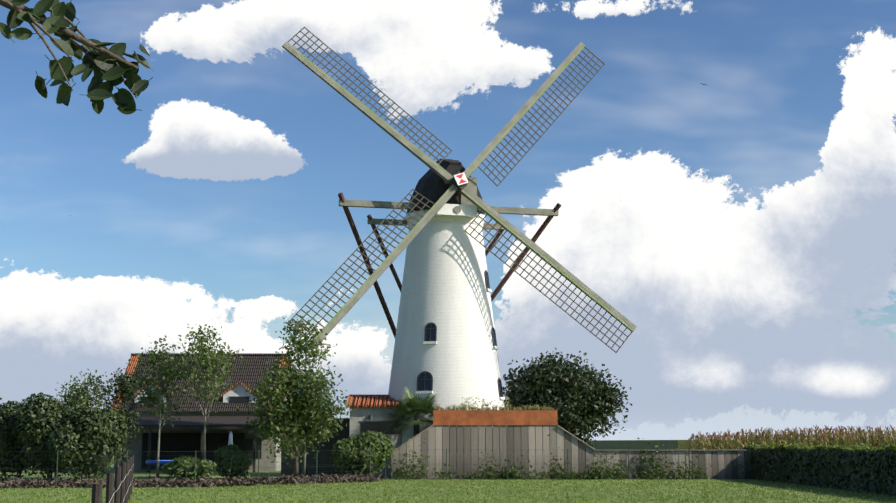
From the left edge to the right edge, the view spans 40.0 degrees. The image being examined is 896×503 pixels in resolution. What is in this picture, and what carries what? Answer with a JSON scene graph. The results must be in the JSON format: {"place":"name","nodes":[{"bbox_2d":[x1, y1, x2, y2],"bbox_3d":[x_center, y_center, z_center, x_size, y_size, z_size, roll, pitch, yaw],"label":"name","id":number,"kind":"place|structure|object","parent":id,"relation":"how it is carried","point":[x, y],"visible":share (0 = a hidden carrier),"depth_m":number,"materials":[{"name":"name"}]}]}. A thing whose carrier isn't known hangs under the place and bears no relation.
{"place":"outdoors","nodes":[
{"label":"outdoors","id":0,"kind":"place"},
{"bbox_2d":[101,353,294,471],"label":"house","id":1,"kind":"structure","parent":0,"point":[186,433],"depth_m":78.72,"materials":[{"name":"brown tile"}]},
{"bbox_2d":[281,418,349,475],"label":"link building","id":2,"kind":"structure","parent":0,"point":[324,455],"depth_m":66.60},
{"bbox_2d":[0,456,895,502],"bbox_3d":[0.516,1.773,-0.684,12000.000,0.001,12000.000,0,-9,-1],"label":"ground","id":3,"kind":"structure","parent":0,"point":[145,475],"depth_m":46.27,"materials":[{"name":"green plant"}]},
{"bbox_2d":[0,400,38,480],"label":"tall hedge stems","id":4,"kind":"object","parent":3,"relation":"on","point":[9,450],"visible":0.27,"depth_m":58.24,"materials":[{"name":"green plant"}]},
{"bbox_2d":[14,392,77,479],"bbox_3d":[-18.508,8.767,58.077,3.503,4.194,3.170,0,-9,-1],"label":"tall hedge","id":5,"kind":"object","parent":3,"relation":"on","point":[41,419],"visible":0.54,"depth_m":57.09,"materials":[{"name":"green plant"}]},
{"bbox_2d":[0,0,154,114],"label":"tree branch","id":6,"kind":"object","parent":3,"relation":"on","point":[112,66],"visible":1,"depth_m":6.14,"materials":[{"name":"green plant"}]},
{"bbox_2d":[49,369,117,409],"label":"tree","id":7,"kind":"object","parent":3,"relation":"on","point":[75,399],"visible":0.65,"depth_m":66.45,"materials":[{"name":"green plant"}]},
{"bbox_2d":[47,407,128,480],"bbox_3d":[-16.647,8.957,57.178,3.523,3.479,3.130,0,-9,-1],"label":"tall hedge","id":8,"kind":"object","parent":3,"relation":"on","point":[94,431],"visible":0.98,"depth_m":56.35,"materials":[{"name":"green plant"}]},
{"bbox_2d":[91,455,133,502],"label":"fence posts","id":9,"kind":"object","parent":3,"relation":"on","point":[121,491],"visible":1,"depth_m":24.09,"materials":[{"name":"wood"}]},
{"bbox_2d":[94,367,146,466],"bbox_3d":[-15.885,8.361,59.946,2.525,5.482,2.561,0,-9,-1],"label":"tree","id":10,"kind":"object","parent":3,"relation":"on","point":[121,388],"visible":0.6,"depth_m":59.87,"materials":[{"name":"green plant"}]},
{"bbox_2d":[126,335,191,477],"bbox_3d":[-14.587,7.748,61.428,3.757,7.146,3.484,0,-9,-1],"label":"tree","id":11,"kind":"object","parent":3,"relation":"on","point":[157,392],"visible":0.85,"depth_m":61.39,"materials":[{"name":"green plant"}]},
{"bbox_2d":[145,460,210,476],"bbox_3d":[-14.111,11.390,64.476,3.419,0.875,3.420,0,-9,-1],"label":"table","id":12,"kind":"object","parent":3,"relation":"on","point":[154,462],"visible":0.31,"depth_m":63.30,"materials":[{"name":"blue plastic"}]},
{"bbox_2d":[161,455,216,479],"bbox_3d":[-12.574,10.514,59.704,2.832,1.254,1.894,0,-9,-1],"label":"shrub","id":13,"kind":"object","parent":3,"relation":"on","point":[181,468],"visible":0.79,"depth_m":59.14,"materials":[{"name":"green plant"}]},
{"bbox_2d":[0,473,382,488],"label":"hedge","id":14,"kind":"object","parent":3,"relation":"on","point":[285,479],"visible":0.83,"depth_m":50.91,"materials":[{"name":"plant"}]},
{"bbox_2d":[166,323,247,478],"bbox_3d":[-11.927,7.403,60.979,4.405,7.691,3.402,7,-11,-39],"label":"tree","id":15,"kind":"object","parent":3,"relation":"on","point":[206,352],"visible":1,"depth_m":60.94,"materials":[{"name":"green plant"}]},
{"bbox_2d":[228,431,232,444],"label":"parasol","id":16,"kind":"object","parent":3,"relation":"on","point":[230,441],"visible":0.44,"depth_m":73.54,"materials":[{"name":"white fabric"}]},
{"bbox_2d":[214,444,251,477],"bbox_3d":[-10.616,10.426,61.110,1.995,1.776,1.512,-3,-9,20],"label":"shrub","id":17,"kind":"object","parent":3,"relation":"on","point":[227,453],"visible":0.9,"depth_m":60.71,"materials":[{"name":"green plant"}]},
{"bbox_2d":[234,349,351,476],"bbox_3d":[-7.650,7.910,60.318,5.857,6.490,5.036,6,-11,-34],"label":"tree","id":18,"kind":"object","parent":3,"relation":"on","point":[313,412],"visible":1,"depth_m":59.72,"materials":[{"name":"green plant"}]},
{"bbox_2d":[266,311,336,477],"bbox_3d":[-7.038,7.078,60.763,3.362,8.274,3.218,8,-12,-43],"label":"tree","id":19,"kind":"object","parent":3,"relation":"on","point":[306,347],"visible":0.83,"depth_m":60.76,"materials":[{"name":"green plant"}]},
{"bbox_2d":[331,430,394,475],"bbox_3d":[-4.099,9.808,59.188,3.094,2.438,2.597,0,-9,-1],"label":"shrub","id":20,"kind":"object","parent":3,"relation":"on","point":[380,446],"visible":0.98,"depth_m":58.45,"materials":[{"name":"green plant"}]},
{"bbox_2d":[345,395,401,477],"bbox_3d":[-3.857,9.868,66.062,3.070,4.367,3.923,0,-9,-1],"label":"annex","id":21,"kind":"object","parent":3,"relation":"on","point":[368,412],"visible":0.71,"depth_m":64.56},
{"bbox_2d":[0,449,750,487],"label":"garden fence","id":22,"kind":"object","parent":3,"relation":"on","point":[316,466],"visible":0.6,"depth_m":54.38,"materials":[{"name":"grey metal"}]},
{"bbox_2d":[282,27,636,445],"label":"windmill","id":23,"kind":"object","parent":3,"relation":"on","point":[445,352],"visible":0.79,"depth_m":66.17,"materials":[{"name":"white paint"}]},
{"bbox_2d":[415,270,504,399],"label":"windows","id":24,"kind":"structure","parent":23,"relation":"in","point":[425,381],"depth_m":65.13,"materials":[{"name":"black glass"}]},
{"bbox_2d":[399,427,585,452],"bbox_3d":[2.251,11.175,68.739,10.200,2.600,13.950,0,-9,-1],"label":"terrace mound","id":25,"kind":"object","parent":3,"relation":"on","point":[492,441],"visible":0.05,"depth_m":61.93,"materials":[{"name":"wood"}]},
{"bbox_2d":[386,386,437,436],"bbox_3d":[-1.649,8.698,63.671,3.472,3.560,3.577,-5,-10,29],"label":"palm","id":26,"kind":"object","parent":25,"relation":"on","point":[416,405],"visible":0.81,"depth_m":63.15,"materials":[{"name":"green plant"}]},
{"bbox_2d":[457,395,510,409],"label":"plants","id":27,"kind":"object","parent":25,"relation":"on","point":[468,405],"visible":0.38,"depth_m":63.89,"materials":[{"name":"green plant"}]},
{"bbox_2d":[502,347,631,446],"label":"tree","id":28,"kind":"object","parent":3,"relation":"on","point":[582,403],"visible":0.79,"depth_m":69.38,"materials":[{"name":"green plant"}]},
{"bbox_2d":[392,425,748,478],"bbox_3d":[6.141,10.052,61.811,17.954,2.706,0.160,0,-9,-1],"label":"timber fence","id":29,"kind":"object","parent":3,"relation":"on","point":[517,440],"visible":0.73,"depth_m":61.82,"materials":[{"name":"grey wood"}]},
{"bbox_2d":[433,410,557,425],"bbox_3d":[2.383,8.462,62.582,6.260,0.755,1.150,0,-9,-1],"label":"corten planter","id":30,"kind":"object","parent":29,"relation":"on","point":[502,417],"visible":0.9,"depth_m":62.02,"materials":[{"name":"metal"}]},
{"bbox_2d":[434,403,556,409],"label":"plants","id":31,"kind":"object","parent":30,"relation":"on","point":[537,407],"visible":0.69,"depth_m":62.45,"materials":[{"name":"green plant"}]},
{"bbox_2d":[387,434,754,479],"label":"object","id":32,"kind":"object","parent":3,"relation":"on","point":[596,474],"visible":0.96,"depth_m":60.93,"materials":[{"name":"green plant"}]},
{"bbox_2d":[585,425,895,452],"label":"maize field plants","id":33,"kind":"object","parent":3,"relation":"on","point":[878,438],"visible":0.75,"depth_m":103.95,"materials":[{"name":"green plant"}]},
{"bbox_2d":[743,442,895,495],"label":"clipped hedge","id":34,"kind":"object","parent":3,"relation":"on","point":[867,468],"visible":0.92,"depth_m":49.49,"materials":[{"name":"green plant"}]},
{"bbox_2d":[0,0,895,440],"label":"sky","id":35,"kind":"structure","parent":0,"point":[743,222],"materials":[{"name":"blue"}]},
{"bbox_2d":[504,400,524,409],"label":"plant","id":36,"kind":"object","parent":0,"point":[511,403],"depth_m":69.86,"materials":[{"name":"green plant"}]}
]}

